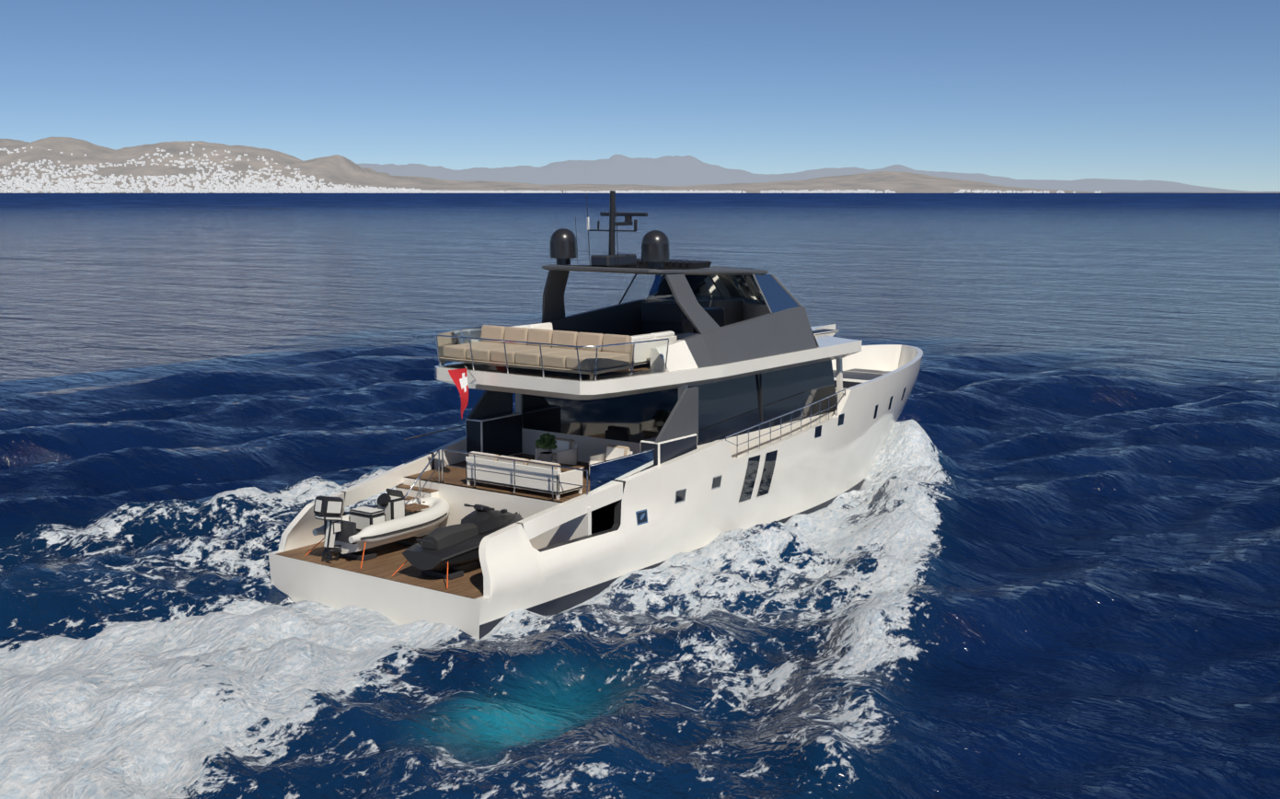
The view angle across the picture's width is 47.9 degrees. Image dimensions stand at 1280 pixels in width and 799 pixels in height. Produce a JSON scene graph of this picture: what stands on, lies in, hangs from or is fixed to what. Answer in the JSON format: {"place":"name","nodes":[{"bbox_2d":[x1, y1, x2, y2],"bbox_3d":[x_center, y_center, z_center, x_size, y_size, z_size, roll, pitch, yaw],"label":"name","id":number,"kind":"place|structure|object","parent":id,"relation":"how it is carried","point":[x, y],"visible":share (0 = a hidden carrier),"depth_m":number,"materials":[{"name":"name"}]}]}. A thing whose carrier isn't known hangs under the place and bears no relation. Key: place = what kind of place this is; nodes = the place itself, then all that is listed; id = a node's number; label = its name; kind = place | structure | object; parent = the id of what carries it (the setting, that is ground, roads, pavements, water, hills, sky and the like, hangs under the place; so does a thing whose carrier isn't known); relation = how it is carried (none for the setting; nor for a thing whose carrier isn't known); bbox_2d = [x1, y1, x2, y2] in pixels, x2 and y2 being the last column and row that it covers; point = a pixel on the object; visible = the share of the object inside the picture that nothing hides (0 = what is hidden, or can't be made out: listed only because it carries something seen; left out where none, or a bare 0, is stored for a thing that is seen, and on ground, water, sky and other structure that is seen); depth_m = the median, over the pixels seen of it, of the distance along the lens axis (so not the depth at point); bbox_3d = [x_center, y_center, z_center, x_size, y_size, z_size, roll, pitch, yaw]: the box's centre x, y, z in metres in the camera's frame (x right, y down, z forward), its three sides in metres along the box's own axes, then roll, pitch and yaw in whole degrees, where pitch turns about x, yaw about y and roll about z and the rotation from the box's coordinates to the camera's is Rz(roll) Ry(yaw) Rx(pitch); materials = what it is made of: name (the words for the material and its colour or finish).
{"place":"outdoors","nodes":[
{"label":"outdoors","id":0,"kind":"place"},
{"bbox_2d":[0,192,1279,798],"bbox_3d":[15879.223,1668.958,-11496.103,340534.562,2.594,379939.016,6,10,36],"label":"sea","id":1,"kind":"structure","parent":0,"point":[1047,566],"depth_m":40.23,"materials":[{"name":"liquid"}]},
{"bbox_2d":[268,190,922,639],"bbox_3d":[1.783,-0.955,42.540,7.224,10.302,26.693,6,10,36],"label":"yacht","id":2,"kind":"object","parent":1,"relation":"on","point":[747,398],"visible":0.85,"depth_m":37.56,"materials":[{"name":"white"}]},
{"bbox_2d":[312,488,450,559],"bbox_3d":[-6.166,2.771,34.694,1.762,1.567,4.114,6,10,36],"label":"dinghy","id":3,"kind":"object","parent":2,"relation":"on","point":[388,519],"visible":1,"depth_m":33.94,"materials":[{"name":"white rubber"}]},
{"bbox_2d":[305,536,463,588],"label":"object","id":4,"kind":"object","parent":2,"relation":"on","point":[447,573],"visible":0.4,"depth_m":33.62,"materials":[{"name":"grey"}]},
{"bbox_2d":[402,503,523,570],"bbox_3d":[-3.863,3.079,33.197,1.400,1.246,3.490,5,10,33],"label":"jet ski","id":5,"kind":"object","parent":2,"relation":"on","point":[453,546],"visible":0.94,"depth_m":32.23,"materials":[{"name":"black plastic"}]},
{"bbox_2d":[465,450,582,499],"bbox_3d":[-2.877,1.792,35.581,3.000,0.854,0.950,6,10,36],"label":"cockpit sofa","id":6,"kind":"object","parent":2,"relation":"on","point":[523,468],"visible":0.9,"depth_m":35.01,"materials":[{"name":"beige fabric"}]},
{"bbox_2d":[514,322,553,330],"bbox_3d":[-2.791,-1.592,39.139,0.850,0.854,2.000,6,10,36],"label":"flybridge sofa","id":7,"kind":"object","parent":2,"relation":"on","point":[546,326],"visible":0.08,"depth_m":39.53,"materials":[{"name":"white fabric"}]},
{"bbox_2d":[439,324,634,380],"bbox_3d":[-2.652,-1.236,36.393,5.000,0.934,1.700,6,10,36],"label":"sofa","id":8,"kind":"object","parent":2,"relation":"on","point":[545,336],"visible":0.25,"depth_m":36.08,"materials":[{"name":"beige fabric"}]},
{"bbox_2d":[534,437,577,465],"bbox_3d":[-2.192,1.477,37.760,0.800,0.854,0.800,6,10,36],"label":"cockpit chair","id":9,"kind":"object","parent":2,"relation":"on","point":[565,451],"visible":0.46,"depth_m":37.71,"materials":[{"name":"beige fabric"}]},
{"bbox_2d":[552,461,584,472],"bbox_3d":[-2.087,1.889,36.426,1.200,0.420,0.700,6,10,36],"label":"cockpit table","id":10,"kind":"object","parent":2,"relation":"on","point":[563,469],"visible":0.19,"depth_m":36.27,"materials":[{"name":"brown wood"}]},
{"bbox_2d":[535,432,557,461],"bbox_3d":[-2.377,1.252,36.544,0.544,0.806,0.571,-1,8,-10],"label":"potted plant","id":11,"kind":"object","parent":10,"relation":"on","point":[545,441],"visible":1,"depth_m":36.42,"materials":[{"name":"green plant"}]},
{"bbox_2d":[588,444,633,476],"bbox_3d":[-0.740,1.629,36.706,0.800,0.854,0.800,6,10,36],"label":"cockpit chair","id":12,"kind":"object","parent":2,"relation":"on","point":[613,451],"visible":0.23,"depth_m":36.80,"materials":[{"name":"beige fabric"}]},
{"bbox_2d":[629,330,676,369],"bbox_3d":[0.031,-1.296,37.090,0.850,0.854,2.000,6,10,36],"label":"bar counter","id":13,"kind":"object","parent":2,"relation":"on","point":[643,357],"visible":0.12,"depth_m":36.58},
{"bbox_2d":[850,458,916,508],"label":"bow spray","id":14,"kind":"object","parent":1,"relation":"on","point":[871,484],"visible":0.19,"depth_m":44.44,"materials":[{"name":"liquid"}]},
{"bbox_2d":[0,136,1279,193],"bbox_3d":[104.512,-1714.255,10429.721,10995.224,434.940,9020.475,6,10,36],"label":"coast hills","id":15,"kind":"structure","parent":0,"point":[338,169],"depth_m":9917.77,"materials":[{"name":"brown soil"}]},
{"bbox_2d":[0,143,1100,193],"bbox_3d":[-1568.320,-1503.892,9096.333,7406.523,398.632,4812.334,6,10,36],"label":"town buildings","id":16,"kind":"structure","parent":15,"relation":"on","point":[63,187],"depth_m":9228.01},
{"bbox_2d":[0,0,1279,191],"label":"sky","id":17,"kind":"structure","parent":0,"point":[1181,91],"materials":[{"name":"blue"}]},
{"bbox_2d":[357,154,1279,192],"bbox_3d":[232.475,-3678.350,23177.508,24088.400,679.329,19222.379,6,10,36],"label":"mountains","id":18,"kind":"structure","parent":0,"point":[666,170],"depth_m":22242.09,"materials":[{"name":"grey stone"}]}
]}

